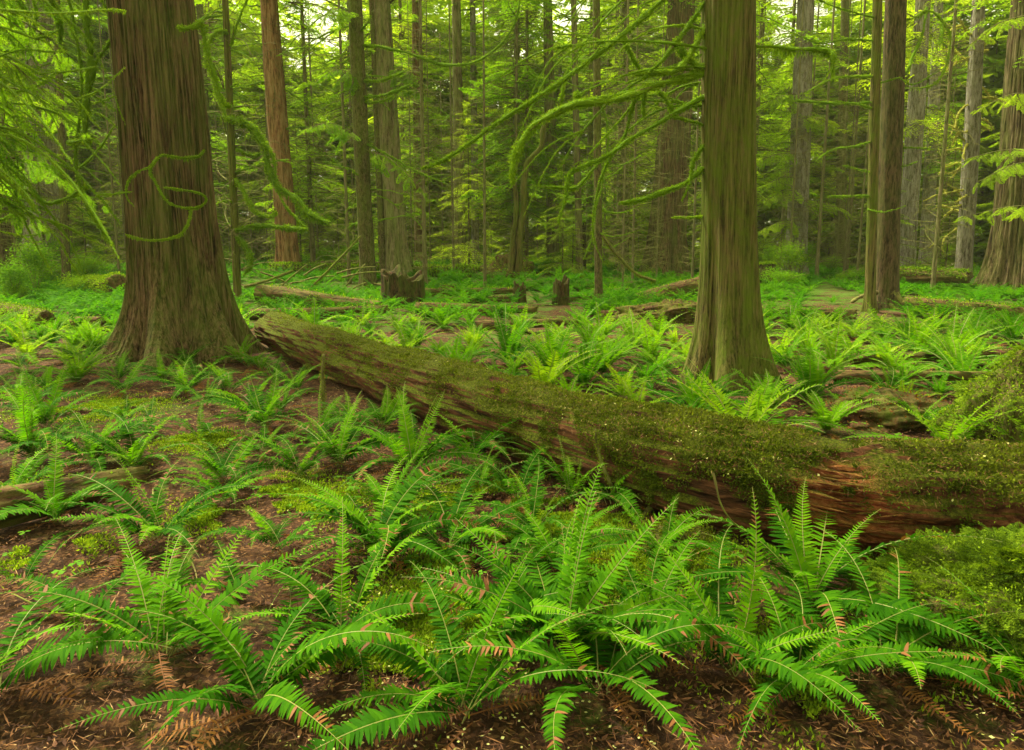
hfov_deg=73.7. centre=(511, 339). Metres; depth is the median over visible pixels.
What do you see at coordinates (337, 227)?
hemlock sapling
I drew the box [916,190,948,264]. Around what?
hemlock sapling
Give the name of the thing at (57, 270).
leafy shrub
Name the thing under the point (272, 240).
hemlock sapling
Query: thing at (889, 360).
sword fern
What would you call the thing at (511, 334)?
sword fern
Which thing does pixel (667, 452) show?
fallen log
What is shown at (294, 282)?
dead stick
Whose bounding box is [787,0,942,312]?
young tree
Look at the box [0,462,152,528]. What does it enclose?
fallen log
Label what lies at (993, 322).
sword fern
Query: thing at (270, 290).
fallen log
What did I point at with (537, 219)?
slender tree
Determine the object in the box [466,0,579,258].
hemlock tree
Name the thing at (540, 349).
sword fern
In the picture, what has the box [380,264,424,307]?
tree stump
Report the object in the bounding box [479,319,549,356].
sword fern
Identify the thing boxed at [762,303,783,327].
sword fern
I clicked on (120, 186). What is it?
slender tree
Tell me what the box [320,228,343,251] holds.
hemlock sapling
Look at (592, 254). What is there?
hemlock sapling
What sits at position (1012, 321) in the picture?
sword fern
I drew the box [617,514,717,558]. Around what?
mossy hummock
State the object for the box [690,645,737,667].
dead frond
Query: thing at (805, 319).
sword fern
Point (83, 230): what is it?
hemlock sapling
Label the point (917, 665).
sword fern
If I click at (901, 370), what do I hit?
sword fern
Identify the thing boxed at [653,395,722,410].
sword fern
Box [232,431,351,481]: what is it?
sword fern
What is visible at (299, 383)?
sword fern
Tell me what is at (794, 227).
hemlock sapling
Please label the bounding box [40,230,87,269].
leafy shrub
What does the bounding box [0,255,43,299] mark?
leafy shrub
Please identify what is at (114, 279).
fallen log
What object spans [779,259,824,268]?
leafy shrub
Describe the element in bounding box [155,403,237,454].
sword fern
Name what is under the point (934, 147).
slender tree
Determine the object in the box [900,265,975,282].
fallen log
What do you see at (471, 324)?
sword fern
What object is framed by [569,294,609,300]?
rotten branch
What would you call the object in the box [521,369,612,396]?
sword fern
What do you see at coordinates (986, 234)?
hemlock sapling
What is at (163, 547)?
fallen twig
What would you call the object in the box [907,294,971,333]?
sword fern
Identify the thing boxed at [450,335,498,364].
sword fern
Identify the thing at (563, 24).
sky
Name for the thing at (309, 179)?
hemlock tree
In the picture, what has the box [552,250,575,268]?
leafy shrub
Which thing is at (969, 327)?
sword fern
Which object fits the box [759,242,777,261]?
leafy shrub
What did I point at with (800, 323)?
sword fern
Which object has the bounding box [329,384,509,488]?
sword fern
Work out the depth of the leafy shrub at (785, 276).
23.87 m
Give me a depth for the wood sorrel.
3.81 m
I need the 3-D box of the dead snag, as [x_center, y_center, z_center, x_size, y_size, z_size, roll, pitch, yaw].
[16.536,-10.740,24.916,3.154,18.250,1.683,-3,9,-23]
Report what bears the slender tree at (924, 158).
on the ground
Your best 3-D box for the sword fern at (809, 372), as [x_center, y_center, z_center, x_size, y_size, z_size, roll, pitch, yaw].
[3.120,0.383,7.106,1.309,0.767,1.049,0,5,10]
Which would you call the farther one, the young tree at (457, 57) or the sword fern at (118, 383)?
the young tree at (457, 57)
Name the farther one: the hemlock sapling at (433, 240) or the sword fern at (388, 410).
the hemlock sapling at (433, 240)
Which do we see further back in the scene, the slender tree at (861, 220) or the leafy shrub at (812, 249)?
the leafy shrub at (812, 249)
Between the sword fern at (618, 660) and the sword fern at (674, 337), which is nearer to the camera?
the sword fern at (618, 660)
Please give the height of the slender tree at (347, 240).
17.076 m
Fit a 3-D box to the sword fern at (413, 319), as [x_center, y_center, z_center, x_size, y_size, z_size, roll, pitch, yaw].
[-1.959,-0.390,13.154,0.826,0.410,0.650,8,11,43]
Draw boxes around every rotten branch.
[69,314,105,329]
[247,303,391,320]
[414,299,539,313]
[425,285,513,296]
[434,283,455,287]
[472,315,578,330]
[526,285,569,290]
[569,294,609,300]
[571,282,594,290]
[591,285,629,295]
[601,308,616,318]
[831,369,989,382]
[848,348,1009,364]
[937,282,978,288]
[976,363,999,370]
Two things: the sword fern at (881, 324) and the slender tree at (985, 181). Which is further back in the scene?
the slender tree at (985, 181)
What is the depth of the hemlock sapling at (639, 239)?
47.46 m
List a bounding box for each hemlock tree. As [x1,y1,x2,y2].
[0,0,78,244]
[0,16,24,239]
[60,0,122,246]
[66,0,123,258]
[194,0,256,251]
[196,1,249,249]
[216,0,319,260]
[252,0,356,261]
[300,0,375,257]
[366,0,445,242]
[459,0,567,255]
[465,0,572,254]
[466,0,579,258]
[553,0,691,272]
[556,0,618,265]
[580,0,651,260]
[630,1,700,244]
[687,0,781,241]
[690,0,792,252]
[700,0,818,256]
[756,0,850,256]
[810,0,880,263]
[901,1,986,253]
[974,0,1010,252]
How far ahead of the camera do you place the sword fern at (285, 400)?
6.41 m
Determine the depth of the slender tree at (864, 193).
25.75 m
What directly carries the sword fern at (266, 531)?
on the ground
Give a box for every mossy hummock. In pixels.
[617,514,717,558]
[836,552,899,636]
[839,521,1023,708]
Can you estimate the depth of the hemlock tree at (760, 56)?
36.94 m
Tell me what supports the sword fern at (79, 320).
on the ground
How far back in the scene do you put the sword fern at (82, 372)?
8.04 m
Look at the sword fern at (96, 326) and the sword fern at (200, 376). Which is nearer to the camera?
the sword fern at (200, 376)
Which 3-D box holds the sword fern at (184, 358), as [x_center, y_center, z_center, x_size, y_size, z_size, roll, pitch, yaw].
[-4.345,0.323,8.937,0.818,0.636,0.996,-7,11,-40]
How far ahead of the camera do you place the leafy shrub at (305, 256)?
40.39 m
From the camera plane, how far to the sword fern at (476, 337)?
10.52 m
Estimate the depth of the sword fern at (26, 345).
9.86 m
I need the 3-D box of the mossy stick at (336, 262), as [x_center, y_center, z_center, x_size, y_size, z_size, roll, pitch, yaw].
[-4.950,-2.060,18.898,1.631,1.617,0.099,0,8,0]
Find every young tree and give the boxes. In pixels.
[2,0,122,282]
[197,0,329,307]
[229,0,520,291]
[341,0,414,270]
[393,0,452,263]
[409,0,511,264]
[433,0,512,264]
[495,0,603,267]
[534,0,633,271]
[541,0,646,300]
[583,1,661,269]
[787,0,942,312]
[809,0,881,267]
[850,0,953,310]
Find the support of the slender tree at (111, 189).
on the ground
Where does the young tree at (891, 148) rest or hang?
on the ground
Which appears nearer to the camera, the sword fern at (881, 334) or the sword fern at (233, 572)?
the sword fern at (233, 572)
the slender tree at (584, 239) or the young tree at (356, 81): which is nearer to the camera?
the young tree at (356, 81)
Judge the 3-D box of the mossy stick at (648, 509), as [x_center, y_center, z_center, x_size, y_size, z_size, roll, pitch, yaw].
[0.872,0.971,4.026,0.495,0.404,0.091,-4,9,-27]
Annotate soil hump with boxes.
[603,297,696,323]
[797,383,951,433]
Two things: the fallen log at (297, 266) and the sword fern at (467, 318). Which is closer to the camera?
the sword fern at (467, 318)
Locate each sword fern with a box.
[0,301,28,335]
[0,305,51,329]
[0,316,36,344]
[0,322,77,364]
[0,324,38,338]
[0,347,56,373]
[0,359,105,430]
[0,363,81,410]
[0,371,31,386]
[0,374,38,394]
[0,384,123,466]
[0,401,187,477]
[0,433,149,537]
[0,440,100,486]
[0,518,323,720]
[0,530,79,605]
[0,566,171,707]
[1,551,179,654]
[2,363,44,381]
[4,308,50,333]
[6,365,86,391]
[8,308,75,347]
[8,313,103,348]
[13,363,77,391]
[16,454,257,587]
[22,316,76,335]
[23,317,64,340]
[25,343,121,387]
[26,339,90,367]
[37,327,126,370]
[51,318,104,344]
[52,318,114,353]
[54,410,208,466]
[54,560,430,749]
[57,307,93,329]
[71,328,112,341]
[72,395,151,428]
[75,348,152,387]
[87,355,160,398]
[93,395,185,436]
[96,355,143,370]
[101,312,117,328]
[114,353,231,402]
[116,346,186,386]
[127,540,332,618]
[146,340,214,372]
[146,466,274,502]
[147,433,297,487]
[151,360,181,376]
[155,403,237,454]
[160,370,245,408]
[161,355,241,386]
[180,370,303,413]
[183,362,270,394]
[185,368,326,440]
[191,504,332,571]
[204,503,473,690]
[211,333,273,365]
[214,423,310,470]
[230,344,275,372]
[230,454,495,608]
[231,349,293,375]
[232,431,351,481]
[238,303,267,320]
[243,354,299,383]
[246,374,316,412]
[254,361,336,403]
[255,298,310,318]
[261,381,369,445]
[271,390,427,473]
[286,298,357,326]
[298,547,656,749]
[299,391,389,423]
[300,306,339,325]
[311,443,475,520]
[316,385,419,429]
[325,323,379,337]
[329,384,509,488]
[336,307,375,332]
[337,302,385,325]
[340,319,383,338]
[341,320,377,341]
[346,459,548,577]
[355,316,388,336]
[370,330,398,345]
[370,533,623,664]
[377,320,443,351]
[379,308,422,333]
[386,409,520,472]
[388,321,444,352]
[389,309,431,325]
[401,320,444,337]
[406,462,755,731]
[414,331,499,360]
[414,337,454,353]
[420,443,539,493]
[423,313,456,331]
[428,598,761,749]
[437,345,505,372]
[442,444,581,524]
[447,325,492,346]
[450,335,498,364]
[452,302,484,326]
[453,323,494,352]
[454,319,497,340]
[459,502,652,585]
[461,305,575,372]
[463,458,621,563]
[472,352,528,375]
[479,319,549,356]
[481,361,516,374]
[482,324,531,344]
[490,341,538,375]
[492,441,554,487]
[497,306,547,330]
[498,313,538,338]
[500,319,610,385]
[507,348,601,384]
[512,336,583,368]
[513,434,638,518]
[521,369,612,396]
[524,327,576,357]
[530,334,648,386]
[534,324,578,347]
[537,320,584,336]
[540,322,583,344]
[543,469,652,524]
[547,529,780,675]
[552,301,604,331]
[555,312,622,352]
[567,325,646,379]
[568,363,677,401]
[571,302,641,342]
[571,324,617,344]
[577,336,641,372]
[589,350,684,396]
[592,493,744,575]
[597,328,645,357]
[600,310,686,354]
[600,376,677,402]
[608,316,684,367]
[612,316,651,336]
[618,311,686,334]
[623,488,860,731]
[627,342,687,383]
[631,334,667,351]
[632,369,771,409]
[633,312,691,347]
[638,556,972,749]
[640,358,752,408]
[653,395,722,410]
[656,327,690,348]
[662,458,1006,673]
[663,360,811,425]
[664,338,691,357]
[668,323,691,342]
[708,372,862,438]
[714,526,1023,749]
[716,379,740,392]
[727,368,807,421]
[754,344,878,401]
[762,300,833,329]
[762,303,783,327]
[763,312,788,336]
[764,317,788,333]
[767,310,855,353]
[767,336,804,351]
[768,318,847,341]
[769,322,811,362]
[769,331,824,369]
[770,313,831,350]
[779,324,841,358]
[779,352,861,391]
[790,312,894,374]
[790,390,886,440]
[793,306,818,322]
[798,382,883,422]
[803,302,874,326]
[808,312,845,333]
[814,323,850,344]
[821,326,890,353]
[823,311,881,339]
[831,311,872,331]
[839,363,947,397]
[840,393,1023,441]
[842,321,890,343]
[850,342,914,368]
[851,327,933,370]
[853,299,918,335]
[857,307,934,347]
[863,329,904,351]
[863,377,942,396]
[864,322,896,336]
[865,312,893,327]
[867,310,970,362]
[870,392,954,429]
[871,315,948,347]
[879,354,933,384]
[882,313,929,332]
[884,304,1006,370]
[903,319,946,338]
[905,371,958,398]
[906,556,1023,698]
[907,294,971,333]
[913,322,1005,370]
[918,335,1009,389]
[933,314,957,332]
[935,378,960,387]
[937,412,1023,443]
[938,310,997,339]
[941,317,991,338]
[956,308,1021,349]
[964,337,1006,352]
[967,303,1023,338]
[970,311,1023,331]
[972,337,1012,365]
[982,312,1023,346]
[998,331,1023,347]
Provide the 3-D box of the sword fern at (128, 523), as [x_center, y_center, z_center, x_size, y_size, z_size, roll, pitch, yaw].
[-1.941,0.966,3.610,1.106,0.684,1.067,-5,9,-30]
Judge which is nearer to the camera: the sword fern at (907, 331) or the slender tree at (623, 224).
the sword fern at (907, 331)
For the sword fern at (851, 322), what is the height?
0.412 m
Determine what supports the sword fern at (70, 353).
on the ground
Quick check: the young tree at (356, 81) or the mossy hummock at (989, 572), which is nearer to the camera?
the mossy hummock at (989, 572)
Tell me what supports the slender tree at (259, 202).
on the ground
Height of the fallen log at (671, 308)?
0.624 m
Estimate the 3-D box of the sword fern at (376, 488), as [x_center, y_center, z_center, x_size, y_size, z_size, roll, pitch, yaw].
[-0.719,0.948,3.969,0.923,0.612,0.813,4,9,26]
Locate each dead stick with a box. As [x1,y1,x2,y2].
[260,271,294,287]
[282,264,306,285]
[283,281,308,286]
[300,275,334,280]
[303,264,325,276]
[336,266,375,273]
[340,264,365,292]
[342,271,380,277]
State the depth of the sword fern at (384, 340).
10.73 m
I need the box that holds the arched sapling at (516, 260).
[508,109,550,271]
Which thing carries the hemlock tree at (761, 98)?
on the ground
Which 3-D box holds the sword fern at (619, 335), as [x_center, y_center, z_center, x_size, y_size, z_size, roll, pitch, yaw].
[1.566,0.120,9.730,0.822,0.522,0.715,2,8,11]
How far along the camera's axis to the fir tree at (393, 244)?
27.86 m
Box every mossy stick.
[244,269,293,288]
[309,236,360,289]
[319,353,326,413]
[592,428,625,510]
[601,235,656,282]
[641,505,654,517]
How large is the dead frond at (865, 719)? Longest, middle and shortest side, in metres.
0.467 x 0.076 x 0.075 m
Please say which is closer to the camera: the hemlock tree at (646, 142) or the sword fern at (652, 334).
the sword fern at (652, 334)
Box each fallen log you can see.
[0,301,57,326]
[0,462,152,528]
[64,271,125,299]
[253,283,382,307]
[254,310,1023,561]
[267,261,481,276]
[303,258,378,263]
[429,293,513,302]
[629,276,698,303]
[762,306,857,319]
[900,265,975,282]
[901,295,1023,320]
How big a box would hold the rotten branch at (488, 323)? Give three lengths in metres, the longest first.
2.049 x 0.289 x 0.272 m
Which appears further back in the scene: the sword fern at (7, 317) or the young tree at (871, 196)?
the young tree at (871, 196)
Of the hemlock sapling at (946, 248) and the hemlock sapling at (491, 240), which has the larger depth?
the hemlock sapling at (491, 240)
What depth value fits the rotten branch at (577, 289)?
22.79 m
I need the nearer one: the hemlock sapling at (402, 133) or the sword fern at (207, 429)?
the sword fern at (207, 429)
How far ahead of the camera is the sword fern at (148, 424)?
5.65 m
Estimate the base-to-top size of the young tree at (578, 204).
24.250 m
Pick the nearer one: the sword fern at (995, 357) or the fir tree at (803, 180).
the sword fern at (995, 357)
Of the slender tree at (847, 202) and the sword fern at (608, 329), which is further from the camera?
the slender tree at (847, 202)
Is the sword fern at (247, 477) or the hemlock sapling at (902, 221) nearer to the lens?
the sword fern at (247, 477)
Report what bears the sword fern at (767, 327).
on the ground
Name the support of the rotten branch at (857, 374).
on the ground
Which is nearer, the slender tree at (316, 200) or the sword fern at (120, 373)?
the sword fern at (120, 373)
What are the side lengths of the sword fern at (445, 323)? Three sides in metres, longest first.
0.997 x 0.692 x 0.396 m
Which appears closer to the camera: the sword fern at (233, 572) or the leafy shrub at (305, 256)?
the sword fern at (233, 572)
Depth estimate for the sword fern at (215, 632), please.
2.31 m
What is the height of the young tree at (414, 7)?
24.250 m
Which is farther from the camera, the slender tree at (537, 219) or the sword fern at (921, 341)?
the slender tree at (537, 219)
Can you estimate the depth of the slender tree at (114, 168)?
40.89 m
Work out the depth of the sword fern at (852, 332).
11.55 m
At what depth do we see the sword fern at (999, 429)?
4.91 m
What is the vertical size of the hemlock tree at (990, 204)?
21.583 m
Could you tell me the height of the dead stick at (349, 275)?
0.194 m
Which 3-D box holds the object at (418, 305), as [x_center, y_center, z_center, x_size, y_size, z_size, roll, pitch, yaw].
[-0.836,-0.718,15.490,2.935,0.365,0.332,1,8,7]
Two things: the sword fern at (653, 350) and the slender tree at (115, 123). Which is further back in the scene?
the slender tree at (115, 123)
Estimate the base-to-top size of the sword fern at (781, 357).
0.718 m
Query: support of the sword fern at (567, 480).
on the ground
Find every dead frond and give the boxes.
[104,624,155,660]
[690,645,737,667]
[843,703,885,739]
[976,690,1007,709]
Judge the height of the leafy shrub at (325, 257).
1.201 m
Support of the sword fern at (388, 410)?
on the ground
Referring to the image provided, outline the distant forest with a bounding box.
[0,0,1010,266]
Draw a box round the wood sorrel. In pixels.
[2,300,901,605]
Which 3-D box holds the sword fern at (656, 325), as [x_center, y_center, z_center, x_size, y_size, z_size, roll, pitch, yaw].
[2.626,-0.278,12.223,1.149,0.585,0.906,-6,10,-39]
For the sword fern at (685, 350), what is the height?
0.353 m
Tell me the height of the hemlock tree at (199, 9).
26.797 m
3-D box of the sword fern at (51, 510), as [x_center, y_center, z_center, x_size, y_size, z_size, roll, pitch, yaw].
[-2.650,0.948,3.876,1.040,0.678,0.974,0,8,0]
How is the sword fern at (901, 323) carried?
on the ground
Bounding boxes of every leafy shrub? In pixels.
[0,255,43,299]
[0,274,44,285]
[0,280,35,297]
[1,232,66,290]
[13,265,38,278]
[19,243,60,273]
[39,270,96,288]
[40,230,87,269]
[44,261,104,278]
[70,252,112,277]
[91,246,108,260]
[223,249,231,263]
[302,252,320,259]
[307,245,342,260]
[340,243,358,259]
[535,253,566,273]
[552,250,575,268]
[689,257,699,266]
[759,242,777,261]
[759,265,811,287]
[769,240,810,273]
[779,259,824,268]
[792,244,819,272]
[808,241,820,261]
[820,253,842,270]
[827,268,864,280]
[973,261,979,274]
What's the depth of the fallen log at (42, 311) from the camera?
13.16 m
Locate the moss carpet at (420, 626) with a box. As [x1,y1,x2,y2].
[0,386,1021,749]
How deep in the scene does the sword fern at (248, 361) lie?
8.90 m
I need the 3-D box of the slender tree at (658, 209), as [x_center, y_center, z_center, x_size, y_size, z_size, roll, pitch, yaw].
[5.408,-7.556,24.852,2.040,11.318,1.983,8,11,44]
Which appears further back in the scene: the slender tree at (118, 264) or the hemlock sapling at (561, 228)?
the hemlock sapling at (561, 228)
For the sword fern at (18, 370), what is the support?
on the ground
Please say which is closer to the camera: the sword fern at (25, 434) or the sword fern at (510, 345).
the sword fern at (25, 434)
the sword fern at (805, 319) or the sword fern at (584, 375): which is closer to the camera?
the sword fern at (584, 375)
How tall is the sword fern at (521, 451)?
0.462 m
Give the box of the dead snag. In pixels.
[923,0,1001,283]
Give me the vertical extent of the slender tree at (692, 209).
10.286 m
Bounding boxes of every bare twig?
[411,458,451,487]
[712,472,785,571]
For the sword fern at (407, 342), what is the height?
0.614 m
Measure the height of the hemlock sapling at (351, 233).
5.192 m
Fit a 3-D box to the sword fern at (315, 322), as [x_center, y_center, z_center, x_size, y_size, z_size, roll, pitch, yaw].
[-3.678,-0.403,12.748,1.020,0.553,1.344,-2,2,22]
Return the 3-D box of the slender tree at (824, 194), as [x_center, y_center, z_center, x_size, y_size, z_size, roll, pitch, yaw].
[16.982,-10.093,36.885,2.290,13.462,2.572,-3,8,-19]
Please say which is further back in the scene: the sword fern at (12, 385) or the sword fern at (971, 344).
the sword fern at (971, 344)
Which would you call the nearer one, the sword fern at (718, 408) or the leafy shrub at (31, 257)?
the sword fern at (718, 408)
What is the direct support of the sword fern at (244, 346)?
on the ground
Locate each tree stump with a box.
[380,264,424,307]
[513,280,526,302]
[552,274,569,305]
[759,261,776,283]
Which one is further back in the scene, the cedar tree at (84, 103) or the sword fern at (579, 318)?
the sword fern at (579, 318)
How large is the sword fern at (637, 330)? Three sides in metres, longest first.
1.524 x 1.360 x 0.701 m
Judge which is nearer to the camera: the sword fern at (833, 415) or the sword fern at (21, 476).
the sword fern at (21, 476)
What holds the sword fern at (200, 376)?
on the ground
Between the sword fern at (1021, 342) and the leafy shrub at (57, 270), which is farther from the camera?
the leafy shrub at (57, 270)
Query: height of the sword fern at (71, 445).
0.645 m
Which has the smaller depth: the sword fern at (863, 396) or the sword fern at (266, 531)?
the sword fern at (266, 531)
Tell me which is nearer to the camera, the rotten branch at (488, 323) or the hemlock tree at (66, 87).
the rotten branch at (488, 323)
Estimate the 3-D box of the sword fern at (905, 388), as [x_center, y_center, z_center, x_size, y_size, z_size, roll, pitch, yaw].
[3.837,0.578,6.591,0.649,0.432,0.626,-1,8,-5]
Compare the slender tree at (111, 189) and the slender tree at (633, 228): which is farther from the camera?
the slender tree at (111, 189)
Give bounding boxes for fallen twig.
[11,593,65,615]
[160,546,196,577]
[422,491,482,497]
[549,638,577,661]
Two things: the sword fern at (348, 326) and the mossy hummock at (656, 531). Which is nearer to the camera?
the mossy hummock at (656, 531)
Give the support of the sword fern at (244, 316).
on the ground
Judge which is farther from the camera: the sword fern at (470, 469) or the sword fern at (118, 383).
the sword fern at (118, 383)
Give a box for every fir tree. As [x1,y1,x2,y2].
[0,0,56,273]
[0,0,118,275]
[277,0,551,273]
[756,0,856,273]
[839,0,995,266]
[901,0,997,266]
[931,0,1023,291]
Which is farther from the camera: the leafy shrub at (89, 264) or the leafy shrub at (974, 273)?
the leafy shrub at (974, 273)
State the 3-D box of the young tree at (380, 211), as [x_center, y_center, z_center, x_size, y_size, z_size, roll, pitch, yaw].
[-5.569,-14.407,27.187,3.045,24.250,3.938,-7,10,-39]
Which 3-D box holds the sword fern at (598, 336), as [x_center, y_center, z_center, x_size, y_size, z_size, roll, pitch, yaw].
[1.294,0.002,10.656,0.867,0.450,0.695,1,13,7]
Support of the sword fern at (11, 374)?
on the ground
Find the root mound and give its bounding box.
[477,253,535,277]
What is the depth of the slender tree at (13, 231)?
24.80 m
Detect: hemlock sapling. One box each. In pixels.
[9,94,99,275]
[69,165,113,264]
[75,143,122,257]
[82,183,125,262]
[90,128,125,265]
[211,131,243,260]
[260,97,334,261]
[263,221,301,266]
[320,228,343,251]
[325,185,352,259]
[339,193,358,257]
[354,162,378,261]
[356,82,435,263]
[412,212,448,261]
[429,94,500,275]
[478,127,550,273]
[480,212,508,261]
[523,134,560,256]
[531,211,546,265]
[534,160,590,278]
[543,178,575,270]
[557,220,591,276]
[559,156,583,259]
[575,214,616,269]
[602,149,655,272]
[614,161,648,261]
[629,205,646,260]
[687,135,700,258]
[758,162,809,274]
[841,152,921,273]
[914,113,991,268]
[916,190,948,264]
[974,187,989,263]
[976,184,994,262]
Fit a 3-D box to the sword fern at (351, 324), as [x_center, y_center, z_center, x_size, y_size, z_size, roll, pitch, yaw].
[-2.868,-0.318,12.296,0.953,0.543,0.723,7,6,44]
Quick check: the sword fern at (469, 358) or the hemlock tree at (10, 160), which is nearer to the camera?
the sword fern at (469, 358)
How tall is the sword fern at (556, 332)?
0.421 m
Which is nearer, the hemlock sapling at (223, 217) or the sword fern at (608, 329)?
the sword fern at (608, 329)
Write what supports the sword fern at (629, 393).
on the ground
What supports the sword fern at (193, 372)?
on the ground
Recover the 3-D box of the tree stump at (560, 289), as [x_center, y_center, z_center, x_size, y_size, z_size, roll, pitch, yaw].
[1.268,-1.245,17.698,0.554,0.854,0.556,0,8,0]
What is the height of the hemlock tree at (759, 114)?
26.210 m
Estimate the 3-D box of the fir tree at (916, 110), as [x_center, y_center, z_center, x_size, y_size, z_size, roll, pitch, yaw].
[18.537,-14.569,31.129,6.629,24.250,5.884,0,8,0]
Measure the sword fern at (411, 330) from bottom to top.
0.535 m
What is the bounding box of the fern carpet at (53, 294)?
[0,256,1023,336]
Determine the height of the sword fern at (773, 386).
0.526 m
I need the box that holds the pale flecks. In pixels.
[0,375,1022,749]
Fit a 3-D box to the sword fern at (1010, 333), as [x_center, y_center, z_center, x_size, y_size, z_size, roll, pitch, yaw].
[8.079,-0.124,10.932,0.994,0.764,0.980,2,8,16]
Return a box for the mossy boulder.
[925,343,1023,442]
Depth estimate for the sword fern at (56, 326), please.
10.99 m
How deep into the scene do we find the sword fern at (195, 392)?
6.81 m
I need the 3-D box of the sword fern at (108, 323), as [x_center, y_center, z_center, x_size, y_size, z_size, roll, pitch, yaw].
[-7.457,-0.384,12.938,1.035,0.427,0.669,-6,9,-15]
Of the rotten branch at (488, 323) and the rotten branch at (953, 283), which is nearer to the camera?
the rotten branch at (488, 323)
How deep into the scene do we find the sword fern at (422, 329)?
11.40 m
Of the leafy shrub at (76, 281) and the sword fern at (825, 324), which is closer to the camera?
the sword fern at (825, 324)
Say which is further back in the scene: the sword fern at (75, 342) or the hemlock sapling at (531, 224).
the hemlock sapling at (531, 224)
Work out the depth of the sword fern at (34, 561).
3.28 m
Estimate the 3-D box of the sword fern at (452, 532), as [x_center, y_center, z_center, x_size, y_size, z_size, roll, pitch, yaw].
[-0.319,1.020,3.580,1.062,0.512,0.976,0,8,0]
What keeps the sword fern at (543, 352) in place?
on the ground
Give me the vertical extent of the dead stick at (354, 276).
1.012 m
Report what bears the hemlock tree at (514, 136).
on the ground
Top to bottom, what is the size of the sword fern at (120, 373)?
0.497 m
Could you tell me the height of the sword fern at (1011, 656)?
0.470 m
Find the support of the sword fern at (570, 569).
on the ground
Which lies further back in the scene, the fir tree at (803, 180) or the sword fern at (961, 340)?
the fir tree at (803, 180)
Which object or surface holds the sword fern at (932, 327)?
on the ground
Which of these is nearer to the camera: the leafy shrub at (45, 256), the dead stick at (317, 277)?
the dead stick at (317, 277)
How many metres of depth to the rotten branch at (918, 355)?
9.15 m
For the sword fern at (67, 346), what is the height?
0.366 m
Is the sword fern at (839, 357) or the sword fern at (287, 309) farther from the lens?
the sword fern at (287, 309)
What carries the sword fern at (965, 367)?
on the ground
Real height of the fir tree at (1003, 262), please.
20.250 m
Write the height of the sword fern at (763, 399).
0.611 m
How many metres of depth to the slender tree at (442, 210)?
46.37 m
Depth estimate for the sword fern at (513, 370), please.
6.71 m
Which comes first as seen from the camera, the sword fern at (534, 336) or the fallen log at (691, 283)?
the sword fern at (534, 336)
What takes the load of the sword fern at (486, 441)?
on the ground
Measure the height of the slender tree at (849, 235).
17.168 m
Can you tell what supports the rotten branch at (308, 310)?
on the ground
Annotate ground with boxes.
[0,248,1023,749]
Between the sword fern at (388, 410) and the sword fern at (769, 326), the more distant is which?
the sword fern at (769, 326)
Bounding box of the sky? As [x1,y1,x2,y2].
[67,0,1002,245]
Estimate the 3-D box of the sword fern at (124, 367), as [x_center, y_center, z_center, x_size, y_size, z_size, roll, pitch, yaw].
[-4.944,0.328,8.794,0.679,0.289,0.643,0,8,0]
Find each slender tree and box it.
[0,72,42,268]
[65,103,91,261]
[66,147,81,261]
[76,19,125,260]
[89,0,125,274]
[91,28,125,268]
[98,86,125,261]
[98,104,124,250]
[212,98,257,265]
[215,121,231,261]
[240,116,263,257]
[248,62,272,262]
[249,96,274,261]
[294,12,333,249]
[298,23,338,261]
[304,0,386,283]
[365,53,413,247]
[385,0,464,284]
[398,0,436,262]
[406,4,449,262]
[425,4,480,274]
[426,34,452,257]
[456,0,517,286]
[529,108,545,257]
[582,222,586,270]
[586,0,674,285]
[592,24,614,260]
[601,1,658,273]
[602,30,632,264]
[603,0,650,287]
[626,2,689,277]
[666,30,700,277]
[677,134,700,270]
[699,92,767,251]
[765,0,819,272]
[774,1,840,248]
[793,0,864,277]
[808,109,851,261]
[820,5,864,266]
[823,0,882,272]
[825,0,869,276]
[843,118,868,282]
[845,109,905,277]
[902,0,1002,292]
[902,22,990,266]
[902,69,956,262]
[918,17,962,266]
[946,158,987,268]
[957,14,1001,261]
[977,116,1000,252]
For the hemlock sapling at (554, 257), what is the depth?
28.73 m
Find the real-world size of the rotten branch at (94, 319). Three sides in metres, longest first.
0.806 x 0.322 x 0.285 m
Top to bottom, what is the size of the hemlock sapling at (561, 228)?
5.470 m
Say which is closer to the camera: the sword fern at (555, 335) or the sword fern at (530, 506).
the sword fern at (530, 506)
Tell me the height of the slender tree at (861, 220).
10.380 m
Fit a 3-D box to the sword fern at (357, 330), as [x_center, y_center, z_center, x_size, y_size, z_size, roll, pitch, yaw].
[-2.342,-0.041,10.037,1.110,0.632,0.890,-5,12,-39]
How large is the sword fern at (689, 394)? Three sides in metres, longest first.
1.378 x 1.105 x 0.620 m
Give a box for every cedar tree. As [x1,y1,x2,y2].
[0,0,131,278]
[88,0,268,372]
[194,0,418,261]
[420,0,838,394]
[608,0,821,277]
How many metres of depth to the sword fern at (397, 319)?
12.62 m
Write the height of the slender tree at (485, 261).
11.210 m
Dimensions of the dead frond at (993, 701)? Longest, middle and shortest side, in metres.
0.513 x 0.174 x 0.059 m
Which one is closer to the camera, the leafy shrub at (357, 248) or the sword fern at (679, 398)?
the sword fern at (679, 398)
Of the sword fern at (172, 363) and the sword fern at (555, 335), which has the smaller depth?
the sword fern at (172, 363)
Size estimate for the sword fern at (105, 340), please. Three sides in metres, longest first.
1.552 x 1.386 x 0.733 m
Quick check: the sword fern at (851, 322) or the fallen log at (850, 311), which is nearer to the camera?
the sword fern at (851, 322)
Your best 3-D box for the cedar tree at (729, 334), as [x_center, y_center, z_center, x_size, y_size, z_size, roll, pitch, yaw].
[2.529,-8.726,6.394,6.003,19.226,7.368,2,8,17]
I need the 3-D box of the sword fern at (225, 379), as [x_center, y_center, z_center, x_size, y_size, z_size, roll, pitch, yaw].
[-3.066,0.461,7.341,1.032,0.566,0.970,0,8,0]

